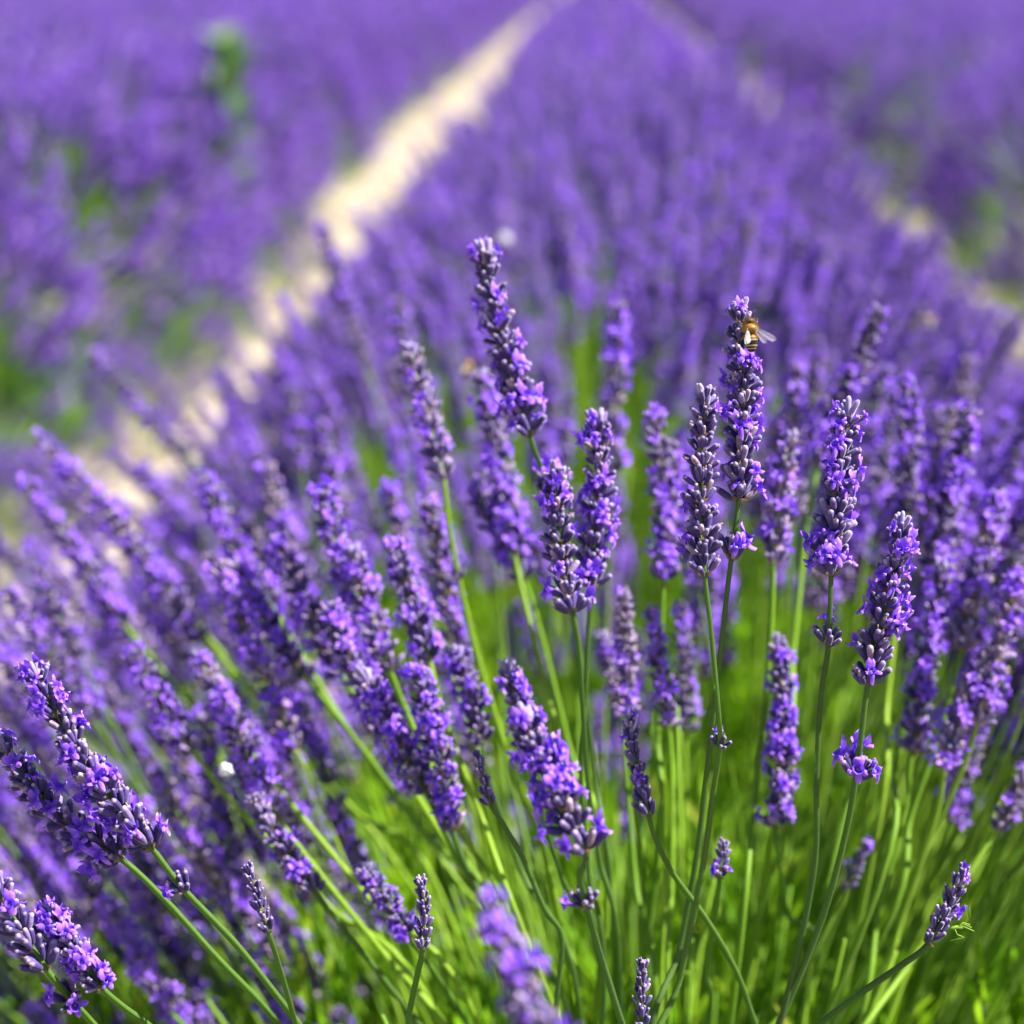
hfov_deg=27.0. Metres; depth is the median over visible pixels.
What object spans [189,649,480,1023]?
lavender stalk
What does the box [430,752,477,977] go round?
lavender stalk
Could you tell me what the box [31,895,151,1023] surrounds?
lavender stalk
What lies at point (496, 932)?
lavender stalk
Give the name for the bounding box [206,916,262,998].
lavender stalk
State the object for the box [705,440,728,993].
lavender stalk
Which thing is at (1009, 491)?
lavender stalk
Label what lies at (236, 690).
lavender stalk
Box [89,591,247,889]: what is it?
lavender stalk
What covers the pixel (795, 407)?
lavender stalk
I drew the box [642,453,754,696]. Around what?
lavender stalk
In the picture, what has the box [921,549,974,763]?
lavender stalk
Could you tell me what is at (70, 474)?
lavender stalk
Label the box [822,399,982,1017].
lavender stalk
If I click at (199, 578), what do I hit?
lavender stalk
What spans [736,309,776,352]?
honey bee
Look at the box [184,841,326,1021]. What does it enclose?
lavender stalk
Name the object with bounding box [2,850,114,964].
lavender stalk
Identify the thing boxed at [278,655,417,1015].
lavender stalk
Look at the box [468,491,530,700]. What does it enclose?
lavender stalk
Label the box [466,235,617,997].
lavender stalk
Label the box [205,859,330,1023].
lavender stalk
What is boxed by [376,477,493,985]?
lavender stalk
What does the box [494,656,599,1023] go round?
lavender stalk
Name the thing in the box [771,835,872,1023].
lavender stalk
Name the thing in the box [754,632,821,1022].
lavender stalk
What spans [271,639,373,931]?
lavender stalk
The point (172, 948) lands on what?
lavender stalk
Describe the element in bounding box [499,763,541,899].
lavender stalk
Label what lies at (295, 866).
lavender stalk
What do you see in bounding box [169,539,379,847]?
lavender stalk
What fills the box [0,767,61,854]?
lavender stalk
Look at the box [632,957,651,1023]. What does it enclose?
lavender stalk
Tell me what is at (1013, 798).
lavender stalk
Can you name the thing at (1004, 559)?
lavender stalk
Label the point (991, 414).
lavender stalk
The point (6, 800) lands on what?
lavender stalk
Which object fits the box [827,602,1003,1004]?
lavender stalk
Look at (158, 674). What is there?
lavender stalk
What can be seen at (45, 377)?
grass
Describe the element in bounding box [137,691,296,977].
lavender stalk
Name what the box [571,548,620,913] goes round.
lavender stalk
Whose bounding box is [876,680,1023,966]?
lavender stalk
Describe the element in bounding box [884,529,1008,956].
lavender stalk
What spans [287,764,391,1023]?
lavender stalk
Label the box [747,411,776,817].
lavender stalk
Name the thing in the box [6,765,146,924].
lavender stalk
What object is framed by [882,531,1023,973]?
lavender stalk
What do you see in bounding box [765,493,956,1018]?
lavender stalk
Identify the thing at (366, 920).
lavender stalk
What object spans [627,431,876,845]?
lavender stalk
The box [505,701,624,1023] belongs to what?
lavender stalk
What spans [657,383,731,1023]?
lavender stalk
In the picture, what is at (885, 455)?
lavender stalk
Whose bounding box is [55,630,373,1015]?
lavender stalk
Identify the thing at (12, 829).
lavender stalk
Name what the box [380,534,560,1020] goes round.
lavender stalk
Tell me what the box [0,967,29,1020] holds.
lavender stalk
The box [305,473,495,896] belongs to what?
lavender stalk
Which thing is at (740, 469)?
lavender stalk
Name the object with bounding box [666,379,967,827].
lavender stalk
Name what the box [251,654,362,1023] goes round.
lavender stalk
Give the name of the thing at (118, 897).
lavender stalk
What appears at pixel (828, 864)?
lavender stalk
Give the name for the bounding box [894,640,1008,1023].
lavender stalk
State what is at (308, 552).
lavender stalk
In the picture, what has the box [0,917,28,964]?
lavender stalk
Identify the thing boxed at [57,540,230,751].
lavender stalk
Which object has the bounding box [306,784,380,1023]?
lavender stalk
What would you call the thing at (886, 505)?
lavender stalk
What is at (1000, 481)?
lavender stalk
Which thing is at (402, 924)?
lavender stalk
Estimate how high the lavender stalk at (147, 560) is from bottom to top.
0.512 m
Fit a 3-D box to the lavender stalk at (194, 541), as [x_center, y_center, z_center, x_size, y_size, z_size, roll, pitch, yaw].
[-0.145,0.141,1.487,0.022,0.450,0.030,-5,34,40]
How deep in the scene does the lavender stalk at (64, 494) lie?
1.54 m
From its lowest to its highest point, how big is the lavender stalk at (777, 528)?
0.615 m
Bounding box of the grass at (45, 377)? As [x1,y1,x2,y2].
[0,236,122,424]
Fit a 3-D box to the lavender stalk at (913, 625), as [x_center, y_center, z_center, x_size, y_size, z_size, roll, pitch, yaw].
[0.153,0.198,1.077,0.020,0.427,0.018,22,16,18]
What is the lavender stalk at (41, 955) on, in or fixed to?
on the ground at (330, 210)
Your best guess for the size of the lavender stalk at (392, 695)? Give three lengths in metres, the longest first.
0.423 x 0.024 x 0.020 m
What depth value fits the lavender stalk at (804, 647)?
1.68 m
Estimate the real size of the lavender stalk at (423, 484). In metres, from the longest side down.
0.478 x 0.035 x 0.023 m
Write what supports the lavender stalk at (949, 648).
on the ground at (330, 210)
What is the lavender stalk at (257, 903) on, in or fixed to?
on the ground at (330, 210)
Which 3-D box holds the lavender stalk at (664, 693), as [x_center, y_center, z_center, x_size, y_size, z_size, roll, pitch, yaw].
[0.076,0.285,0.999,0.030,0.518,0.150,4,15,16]
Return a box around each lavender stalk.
[0,582,250,955]
[0,602,158,803]
[0,640,261,1020]
[0,675,143,916]
[0,724,281,1023]
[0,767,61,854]
[0,768,189,996]
[0,776,61,865]
[0,813,148,1004]
[0,851,125,1023]
[0,851,148,1000]
[0,870,97,1023]
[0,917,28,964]
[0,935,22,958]
[0,936,54,991]
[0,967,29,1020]
[2,815,148,1007]
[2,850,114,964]
[3,681,241,1014]
[3,804,136,973]
[6,691,192,972]
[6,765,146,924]
[9,831,158,1007]
[13,652,302,1023]
[14,471,435,1023]
[15,847,131,1023]
[17,535,316,862]
[17,746,104,839]
[22,450,363,834]
[26,563,262,1023]
[26,603,327,1023]
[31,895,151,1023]
[32,428,481,985]
[33,639,221,762]
[34,932,120,1023]
[42,854,106,934]
[51,590,112,677]
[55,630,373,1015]
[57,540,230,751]
[58,568,210,840]
[63,545,387,992]
[63,856,189,1016]
[84,346,462,802]
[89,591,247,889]
[89,667,305,1008]
[91,486,481,1020]
[91,574,290,907]
[92,789,238,1023]
[92,900,146,993]
[93,651,322,861]
[93,751,338,910]
[102,869,176,981]
[103,840,217,956]
[103,906,191,1023]
[106,799,231,1023]
[109,532,389,1008]
[116,868,222,1005]
[121,640,439,1023]
[125,575,363,1023]
[125,956,211,1023]
[126,891,213,1001]
[134,459,445,928]
[136,694,213,841]
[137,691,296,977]
[138,794,260,1023]
[141,920,214,1002]
[143,537,355,956]
[148,767,286,1002]
[150,848,244,999]
[159,836,216,963]
[162,903,251,1012]
[166,972,186,997]
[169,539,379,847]
[169,657,340,938]
[178,547,335,824]
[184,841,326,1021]
[186,703,256,1023]
[187,465,561,1018]
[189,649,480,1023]
[192,756,253,862]
[202,547,405,1021]
[203,558,417,1016]
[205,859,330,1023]
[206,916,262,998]
[208,780,370,1022]
[208,885,305,1019]
[209,701,332,1010]
[217,712,447,1023]
[217,768,389,1010]
[229,680,354,1020]
[231,558,544,1001]
[231,763,292,894]
[233,518,453,995]
[235,858,334,1007]
[239,775,370,1023]
[241,859,297,1023]
[244,791,422,1023]
[249,721,398,1018]
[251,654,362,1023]
[252,976,292,1023]
[254,459,404,1023]
[258,480,471,1000]
[262,528,542,997]
[262,631,372,856]
[268,588,333,795]
[269,571,389,827]
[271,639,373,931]
[271,890,326,1007]
[272,712,378,1023]
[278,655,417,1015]
[280,497,455,911]
[281,395,381,554]
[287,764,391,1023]
[289,888,363,1005]
[303,631,396,1023]
[305,417,463,1023]
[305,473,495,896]
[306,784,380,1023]
[307,847,367,1015]
[311,379,389,559]
[311,681,383,873]
[314,219,491,843]
[316,598,547,1002]
[321,532,462,999]
[324,793,403,999]
[332,844,403,985]
[338,821,429,1023]
[340,541,524,960]
[351,861,471,1023]
[353,664,572,1023]
[359,608,444,1017]
[363,827,389,873]
[369,735,459,1018]
[375,665,496,1012]
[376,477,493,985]
[377,360,537,824]
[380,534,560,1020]
[387,291,429,862]
[388,533,527,957]
[390,519,486,962]
[396,660,544,1002]
[398,494,529,932]
[400,341,577,1023]
[404,430,548,887]
[405,873,433,1023]
[413,492,514,919]
[417,659,504,799]
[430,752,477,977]
[433,655,496,851]
[434,927,457,1006]
[441,643,582,1023]
[455,807,479,887]
[463,326,537,699]
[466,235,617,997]
[466,367,608,1023]
[466,474,616,1023]
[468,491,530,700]
[469,883,581,1023]
[471,748,564,1017]
[475,399,534,949]
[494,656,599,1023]
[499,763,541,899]
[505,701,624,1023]
[506,689,540,780]
[522,406,562,733]
[532,459,623,1016]
[536,431,581,987]
[538,354,584,799]
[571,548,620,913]
[572,407,622,1023]
[589,817,622,946]
[593,628,658,1023]
[599,295,633,900]
[599,532,619,623]
[600,699,635,908]
[602,287,752,702]
[609,472,637,802]
[612,585,658,1019]
[619,628,649,916]
[619,705,757,1023]
[620,375,773,938]
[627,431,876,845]
[628,357,808,1006]
[630,402,683,1023]
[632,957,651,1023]
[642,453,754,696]
[642,602,683,1023]
[649,295,768,1023]
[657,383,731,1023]
[662,439,768,1021]
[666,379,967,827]
[671,599,703,1014]
[675,438,705,933]
[676,537,701,902]
[678,468,887,997]
[681,553,722,1002]
[685,237,832,599]
[687,435,923,826]
[689,442,731,698]
[691,324,933,742]
[696,279,861,691]
[703,446,976,961]
[704,505,821,752]
[704,837,732,1023]
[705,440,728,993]
[706,549,737,993]
[714,463,968,809]
[716,514,1017,1013]
[718,539,928,999]
[719,392,987,789]
[719,399,856,774]
[723,381,933,754]
[725,450,984,782]
[727,428,800,1023]
[733,303,889,1023]
[737,348,954,772]
[739,503,882,840]
[740,408,995,814]
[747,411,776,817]
[750,363,893,934]
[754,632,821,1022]
[758,517,971,1023]
[759,427,997,801]
[762,457,1023,928]
[763,422,864,961]
[764,571,928,954]
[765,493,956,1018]
[767,506,816,846]
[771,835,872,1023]
[772,413,923,939]
[773,377,808,1016]
[775,459,847,1017]
[775,511,920,1023]
[778,396,868,1023]
[779,330,826,1007]
[779,428,849,836]
[783,468,888,847]
[786,482,978,1016]
[787,599,983,965]
[789,422,1023,946]
[790,389,903,969]
[795,403,944,936]
[796,502,896,1023]
[797,440,872,877]
[801,492,838,954]
[801,514,966,894]
[804,417,1022,711]
[813,420,992,819]
[816,522,916,919]
[817,860,970,1023]
[818,498,1019,986]
[819,409,943,967]
[819,565,918,857]
[820,455,988,933]
[821,401,956,1013]
[821,407,946,872]
[821,513,977,1005]
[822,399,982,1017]
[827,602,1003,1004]
[828,428,979,1023]
[829,485,1011,1023]
[831,547,928,987]
[836,369,925,1023]
[840,421,972,991]
[840,565,1023,1023]
[848,601,1023,1023]
[850,352,977,941]
[856,549,958,1023]
[863,761,1023,1023]
[866,429,1023,902]
[871,641,994,1023]
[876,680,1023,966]
[880,476,983,952]
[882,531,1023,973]
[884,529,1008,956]
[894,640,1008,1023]
[896,546,1011,1020]
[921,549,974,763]
[944,656,966,704]
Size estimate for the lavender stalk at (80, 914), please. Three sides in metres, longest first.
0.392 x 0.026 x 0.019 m
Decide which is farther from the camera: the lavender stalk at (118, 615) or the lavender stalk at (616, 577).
the lavender stalk at (616, 577)
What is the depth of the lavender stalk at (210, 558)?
1.08 m
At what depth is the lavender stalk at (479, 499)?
0.98 m
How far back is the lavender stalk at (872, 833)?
1.06 m
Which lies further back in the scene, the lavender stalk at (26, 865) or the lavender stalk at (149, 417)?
the lavender stalk at (149, 417)
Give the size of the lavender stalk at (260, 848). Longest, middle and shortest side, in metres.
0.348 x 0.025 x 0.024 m
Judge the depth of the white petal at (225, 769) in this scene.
0.88 m
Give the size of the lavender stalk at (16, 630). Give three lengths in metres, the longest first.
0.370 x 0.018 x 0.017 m
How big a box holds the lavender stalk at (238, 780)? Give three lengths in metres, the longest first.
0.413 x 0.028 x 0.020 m
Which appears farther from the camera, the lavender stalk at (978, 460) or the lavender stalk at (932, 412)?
the lavender stalk at (978, 460)
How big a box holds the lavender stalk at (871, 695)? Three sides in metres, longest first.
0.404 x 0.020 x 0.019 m
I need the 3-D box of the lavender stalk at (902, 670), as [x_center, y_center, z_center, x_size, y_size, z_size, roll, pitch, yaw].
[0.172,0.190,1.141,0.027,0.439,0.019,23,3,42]
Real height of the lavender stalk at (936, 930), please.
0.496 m
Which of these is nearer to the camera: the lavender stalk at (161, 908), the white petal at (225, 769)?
the white petal at (225, 769)
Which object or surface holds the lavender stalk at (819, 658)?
on the ground at (330, 210)
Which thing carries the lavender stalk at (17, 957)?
on the ground at (330, 210)
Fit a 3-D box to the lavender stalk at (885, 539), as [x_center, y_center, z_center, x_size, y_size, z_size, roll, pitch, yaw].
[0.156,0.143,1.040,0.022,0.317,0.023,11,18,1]
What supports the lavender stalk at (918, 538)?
on the ground at (330, 210)
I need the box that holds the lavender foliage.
[0,171,1023,1023]
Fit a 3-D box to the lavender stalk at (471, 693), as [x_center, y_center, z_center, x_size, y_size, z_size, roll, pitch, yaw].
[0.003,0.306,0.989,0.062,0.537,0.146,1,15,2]
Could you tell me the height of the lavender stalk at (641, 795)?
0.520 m
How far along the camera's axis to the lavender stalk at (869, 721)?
1.33 m
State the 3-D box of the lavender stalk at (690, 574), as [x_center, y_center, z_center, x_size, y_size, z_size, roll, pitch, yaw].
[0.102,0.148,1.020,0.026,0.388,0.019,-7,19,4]
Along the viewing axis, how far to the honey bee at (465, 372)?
1.12 m
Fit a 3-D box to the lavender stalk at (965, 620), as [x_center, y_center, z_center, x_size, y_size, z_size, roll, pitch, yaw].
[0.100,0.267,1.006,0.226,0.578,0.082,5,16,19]
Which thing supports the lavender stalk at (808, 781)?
on the ground at (330, 210)
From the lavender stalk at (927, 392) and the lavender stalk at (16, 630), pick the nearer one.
the lavender stalk at (16, 630)
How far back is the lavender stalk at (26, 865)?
1.08 m
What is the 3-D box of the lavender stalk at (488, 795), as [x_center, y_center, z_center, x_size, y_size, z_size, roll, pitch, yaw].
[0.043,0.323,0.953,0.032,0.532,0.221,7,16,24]
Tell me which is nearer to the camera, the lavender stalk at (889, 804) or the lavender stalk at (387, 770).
the lavender stalk at (387, 770)
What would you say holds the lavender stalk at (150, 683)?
on the ground at (330, 210)
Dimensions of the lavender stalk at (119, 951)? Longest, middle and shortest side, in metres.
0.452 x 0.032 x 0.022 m
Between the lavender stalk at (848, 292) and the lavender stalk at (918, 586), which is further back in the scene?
the lavender stalk at (848, 292)
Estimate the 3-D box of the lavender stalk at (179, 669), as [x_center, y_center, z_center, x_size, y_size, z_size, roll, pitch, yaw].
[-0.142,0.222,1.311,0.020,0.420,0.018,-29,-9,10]
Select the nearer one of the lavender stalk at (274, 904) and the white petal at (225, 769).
the white petal at (225, 769)
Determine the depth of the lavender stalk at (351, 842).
0.98 m
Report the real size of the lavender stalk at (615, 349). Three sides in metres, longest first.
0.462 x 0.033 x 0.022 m
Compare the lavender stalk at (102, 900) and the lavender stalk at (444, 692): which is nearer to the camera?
the lavender stalk at (102, 900)
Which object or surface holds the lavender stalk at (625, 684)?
on the ground at (330, 210)
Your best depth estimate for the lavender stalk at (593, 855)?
1.27 m
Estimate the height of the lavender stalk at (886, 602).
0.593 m
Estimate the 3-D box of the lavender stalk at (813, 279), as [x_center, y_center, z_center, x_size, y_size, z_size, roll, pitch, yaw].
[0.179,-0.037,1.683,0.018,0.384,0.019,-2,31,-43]
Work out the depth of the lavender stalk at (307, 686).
1.37 m
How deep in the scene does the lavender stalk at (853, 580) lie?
1.24 m
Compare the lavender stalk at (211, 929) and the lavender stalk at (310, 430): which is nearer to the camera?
the lavender stalk at (211, 929)
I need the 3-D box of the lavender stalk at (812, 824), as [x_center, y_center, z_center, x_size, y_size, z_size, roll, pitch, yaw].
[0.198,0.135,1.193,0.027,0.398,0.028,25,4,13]
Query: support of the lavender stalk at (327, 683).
on the ground at (330, 210)
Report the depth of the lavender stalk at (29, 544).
1.46 m
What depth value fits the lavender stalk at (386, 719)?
0.87 m
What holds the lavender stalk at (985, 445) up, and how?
on the ground at (330, 210)
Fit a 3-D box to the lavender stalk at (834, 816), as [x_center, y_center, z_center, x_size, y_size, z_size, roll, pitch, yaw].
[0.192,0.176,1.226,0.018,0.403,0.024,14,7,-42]
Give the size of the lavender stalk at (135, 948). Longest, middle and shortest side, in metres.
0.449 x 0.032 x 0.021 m
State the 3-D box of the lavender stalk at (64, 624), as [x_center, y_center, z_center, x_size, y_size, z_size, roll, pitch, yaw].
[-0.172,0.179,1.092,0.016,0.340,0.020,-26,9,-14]
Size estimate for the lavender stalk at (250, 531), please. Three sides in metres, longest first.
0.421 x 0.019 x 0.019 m
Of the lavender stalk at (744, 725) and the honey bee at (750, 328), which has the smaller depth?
the honey bee at (750, 328)
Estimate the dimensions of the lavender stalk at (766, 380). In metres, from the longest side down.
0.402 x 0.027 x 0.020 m
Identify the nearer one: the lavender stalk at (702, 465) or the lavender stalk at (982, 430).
the lavender stalk at (702, 465)
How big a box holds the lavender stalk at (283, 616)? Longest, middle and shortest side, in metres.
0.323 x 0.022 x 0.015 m
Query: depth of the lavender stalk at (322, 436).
1.13 m
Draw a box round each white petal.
[218,762,233,776]
[498,232,510,243]
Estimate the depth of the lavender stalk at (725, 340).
1.51 m
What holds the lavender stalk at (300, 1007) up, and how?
on the ground at (330, 210)
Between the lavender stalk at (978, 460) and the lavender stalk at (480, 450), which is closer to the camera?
the lavender stalk at (480, 450)
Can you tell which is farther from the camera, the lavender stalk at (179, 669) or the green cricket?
the lavender stalk at (179, 669)
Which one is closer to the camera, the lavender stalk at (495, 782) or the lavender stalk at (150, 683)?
the lavender stalk at (150, 683)
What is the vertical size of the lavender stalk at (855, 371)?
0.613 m
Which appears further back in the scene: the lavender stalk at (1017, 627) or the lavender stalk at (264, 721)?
the lavender stalk at (264, 721)
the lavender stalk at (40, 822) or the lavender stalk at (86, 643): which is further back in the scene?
the lavender stalk at (86, 643)
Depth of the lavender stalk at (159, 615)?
1.27 m
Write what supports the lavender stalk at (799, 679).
on the ground at (330, 210)
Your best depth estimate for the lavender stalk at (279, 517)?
1.11 m
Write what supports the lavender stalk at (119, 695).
on the ground at (330, 210)
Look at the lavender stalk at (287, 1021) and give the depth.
1.05 m
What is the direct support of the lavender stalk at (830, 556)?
on the ground at (330, 210)
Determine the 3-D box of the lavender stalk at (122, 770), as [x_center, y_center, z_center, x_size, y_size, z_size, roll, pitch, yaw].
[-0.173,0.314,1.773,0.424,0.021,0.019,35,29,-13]
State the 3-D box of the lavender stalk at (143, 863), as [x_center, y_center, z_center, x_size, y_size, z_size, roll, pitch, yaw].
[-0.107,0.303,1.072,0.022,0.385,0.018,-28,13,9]
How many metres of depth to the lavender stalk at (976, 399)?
1.54 m
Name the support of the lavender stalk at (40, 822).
on the ground at (330, 210)
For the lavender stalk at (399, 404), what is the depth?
1.54 m
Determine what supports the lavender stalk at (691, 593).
on the ground at (330, 210)
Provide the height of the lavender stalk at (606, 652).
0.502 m
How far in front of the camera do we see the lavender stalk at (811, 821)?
1.27 m
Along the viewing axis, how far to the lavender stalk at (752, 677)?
1.55 m
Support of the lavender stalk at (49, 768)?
on the ground at (330, 210)
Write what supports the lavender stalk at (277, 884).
on the ground at (330, 210)
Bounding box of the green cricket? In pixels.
[949,907,973,940]
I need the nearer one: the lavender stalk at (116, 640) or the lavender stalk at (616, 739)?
the lavender stalk at (616, 739)
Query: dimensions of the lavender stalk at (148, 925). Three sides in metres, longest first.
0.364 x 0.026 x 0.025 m
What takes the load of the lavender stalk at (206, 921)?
on the ground at (330, 210)
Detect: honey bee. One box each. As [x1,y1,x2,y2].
[458,351,477,378]
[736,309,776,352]
[922,314,939,327]
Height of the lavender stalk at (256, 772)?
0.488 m
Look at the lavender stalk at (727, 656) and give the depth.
1.26 m
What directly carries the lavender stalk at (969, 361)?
on the ground at (330, 210)
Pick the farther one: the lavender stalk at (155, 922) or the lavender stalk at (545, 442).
the lavender stalk at (545, 442)
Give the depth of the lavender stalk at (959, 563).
1.06 m
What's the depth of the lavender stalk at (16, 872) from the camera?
1.24 m
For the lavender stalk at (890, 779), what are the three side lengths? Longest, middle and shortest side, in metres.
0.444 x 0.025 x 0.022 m
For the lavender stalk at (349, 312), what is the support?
on the ground at (330, 210)
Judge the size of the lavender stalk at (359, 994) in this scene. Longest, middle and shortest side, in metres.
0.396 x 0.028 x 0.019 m
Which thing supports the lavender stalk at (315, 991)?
on the ground at (330, 210)
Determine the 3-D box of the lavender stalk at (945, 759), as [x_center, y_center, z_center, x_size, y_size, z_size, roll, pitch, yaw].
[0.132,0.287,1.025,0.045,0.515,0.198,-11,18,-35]
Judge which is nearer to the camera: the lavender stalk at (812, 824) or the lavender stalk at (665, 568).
the lavender stalk at (665, 568)
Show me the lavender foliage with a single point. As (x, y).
(580, 943)
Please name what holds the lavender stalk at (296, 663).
on the ground at (330, 210)
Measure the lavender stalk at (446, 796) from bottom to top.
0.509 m
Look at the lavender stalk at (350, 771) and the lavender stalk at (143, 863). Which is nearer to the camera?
the lavender stalk at (143, 863)
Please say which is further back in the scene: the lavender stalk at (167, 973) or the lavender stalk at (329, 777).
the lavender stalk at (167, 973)
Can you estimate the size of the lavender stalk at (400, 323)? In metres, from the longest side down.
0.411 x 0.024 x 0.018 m
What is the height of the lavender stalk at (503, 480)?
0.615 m
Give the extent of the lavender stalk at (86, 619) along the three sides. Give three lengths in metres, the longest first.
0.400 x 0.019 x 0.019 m
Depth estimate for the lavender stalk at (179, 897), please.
1.31 m
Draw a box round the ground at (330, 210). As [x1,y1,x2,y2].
[0,0,1023,1007]
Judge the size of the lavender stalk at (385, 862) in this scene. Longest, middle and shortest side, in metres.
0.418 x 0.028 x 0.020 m
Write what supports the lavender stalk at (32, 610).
on the ground at (330, 210)
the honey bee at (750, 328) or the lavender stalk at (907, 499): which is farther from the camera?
the lavender stalk at (907, 499)
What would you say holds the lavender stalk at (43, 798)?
on the ground at (330, 210)
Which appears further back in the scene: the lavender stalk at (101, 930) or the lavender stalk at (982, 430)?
the lavender stalk at (982, 430)
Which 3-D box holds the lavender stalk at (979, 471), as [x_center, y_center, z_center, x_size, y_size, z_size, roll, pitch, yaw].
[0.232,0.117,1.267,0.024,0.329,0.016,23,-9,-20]
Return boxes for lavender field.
[0,0,1023,1023]
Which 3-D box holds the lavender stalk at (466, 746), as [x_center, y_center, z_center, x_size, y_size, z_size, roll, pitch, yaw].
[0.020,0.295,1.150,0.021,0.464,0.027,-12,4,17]
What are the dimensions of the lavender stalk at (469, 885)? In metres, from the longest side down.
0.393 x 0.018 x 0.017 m
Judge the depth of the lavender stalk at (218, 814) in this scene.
1.02 m
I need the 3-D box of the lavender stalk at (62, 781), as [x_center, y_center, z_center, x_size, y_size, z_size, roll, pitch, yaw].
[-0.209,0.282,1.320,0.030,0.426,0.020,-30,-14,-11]
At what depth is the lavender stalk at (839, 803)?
1.20 m
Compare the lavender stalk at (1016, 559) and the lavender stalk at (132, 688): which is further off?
the lavender stalk at (132, 688)
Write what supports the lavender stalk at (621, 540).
on the ground at (330, 210)
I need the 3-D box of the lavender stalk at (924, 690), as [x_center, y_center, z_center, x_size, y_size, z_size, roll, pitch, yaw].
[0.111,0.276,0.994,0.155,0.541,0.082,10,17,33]
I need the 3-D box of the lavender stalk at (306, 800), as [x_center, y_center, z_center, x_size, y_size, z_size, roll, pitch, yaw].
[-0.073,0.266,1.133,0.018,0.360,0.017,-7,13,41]
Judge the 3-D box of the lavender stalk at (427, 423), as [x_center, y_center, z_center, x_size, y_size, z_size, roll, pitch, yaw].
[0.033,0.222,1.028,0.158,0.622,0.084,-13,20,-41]
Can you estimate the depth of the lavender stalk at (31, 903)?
1.02 m
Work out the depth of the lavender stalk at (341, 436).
1.53 m
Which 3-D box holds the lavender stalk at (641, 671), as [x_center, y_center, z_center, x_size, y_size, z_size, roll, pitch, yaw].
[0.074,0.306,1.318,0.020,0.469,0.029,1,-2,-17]
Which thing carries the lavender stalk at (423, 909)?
on the ground at (330, 210)
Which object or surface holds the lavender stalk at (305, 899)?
on the ground at (330, 210)
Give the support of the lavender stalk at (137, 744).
on the ground at (330, 210)
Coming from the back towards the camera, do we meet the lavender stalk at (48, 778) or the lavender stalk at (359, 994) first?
the lavender stalk at (48, 778)
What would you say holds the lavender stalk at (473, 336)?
on the ground at (330, 210)
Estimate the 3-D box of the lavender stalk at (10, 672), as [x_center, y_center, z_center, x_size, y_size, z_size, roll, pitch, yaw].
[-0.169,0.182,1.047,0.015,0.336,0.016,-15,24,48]
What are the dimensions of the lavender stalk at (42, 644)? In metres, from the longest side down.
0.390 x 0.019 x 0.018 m
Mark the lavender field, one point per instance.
(705, 195)
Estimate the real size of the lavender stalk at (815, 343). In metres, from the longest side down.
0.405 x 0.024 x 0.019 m
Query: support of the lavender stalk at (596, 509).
on the ground at (330, 210)
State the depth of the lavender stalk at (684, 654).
0.98 m
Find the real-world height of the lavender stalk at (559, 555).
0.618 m
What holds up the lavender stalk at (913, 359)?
on the ground at (330, 210)
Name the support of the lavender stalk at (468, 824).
on the ground at (330, 210)
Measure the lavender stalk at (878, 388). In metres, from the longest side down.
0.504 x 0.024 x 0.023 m
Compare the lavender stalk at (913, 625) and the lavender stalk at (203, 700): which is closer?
the lavender stalk at (913, 625)
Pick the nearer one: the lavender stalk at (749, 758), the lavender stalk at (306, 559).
the lavender stalk at (306, 559)
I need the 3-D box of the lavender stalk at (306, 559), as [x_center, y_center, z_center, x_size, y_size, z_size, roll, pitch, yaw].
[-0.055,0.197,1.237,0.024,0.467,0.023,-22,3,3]
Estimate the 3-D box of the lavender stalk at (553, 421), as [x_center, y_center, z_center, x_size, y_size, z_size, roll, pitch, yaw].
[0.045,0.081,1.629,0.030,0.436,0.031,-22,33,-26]
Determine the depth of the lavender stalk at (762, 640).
1.54 m
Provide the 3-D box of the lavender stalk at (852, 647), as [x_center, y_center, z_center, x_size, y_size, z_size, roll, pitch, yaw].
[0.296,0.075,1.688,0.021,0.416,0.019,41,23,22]
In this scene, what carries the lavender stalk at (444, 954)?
on the ground at (330, 210)
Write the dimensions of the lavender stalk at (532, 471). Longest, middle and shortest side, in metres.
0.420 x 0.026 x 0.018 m
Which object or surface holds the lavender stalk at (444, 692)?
on the ground at (330, 210)
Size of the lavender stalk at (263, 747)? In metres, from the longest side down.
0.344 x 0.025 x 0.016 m
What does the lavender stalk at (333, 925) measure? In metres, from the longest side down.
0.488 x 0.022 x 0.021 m
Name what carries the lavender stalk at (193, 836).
on the ground at (330, 210)
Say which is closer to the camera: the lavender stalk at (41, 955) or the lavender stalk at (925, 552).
the lavender stalk at (41, 955)
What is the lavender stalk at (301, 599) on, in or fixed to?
on the ground at (330, 210)
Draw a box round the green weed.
[186,25,268,320]
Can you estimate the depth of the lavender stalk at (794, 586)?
1.29 m
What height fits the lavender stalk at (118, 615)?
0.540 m
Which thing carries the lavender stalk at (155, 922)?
on the ground at (330, 210)

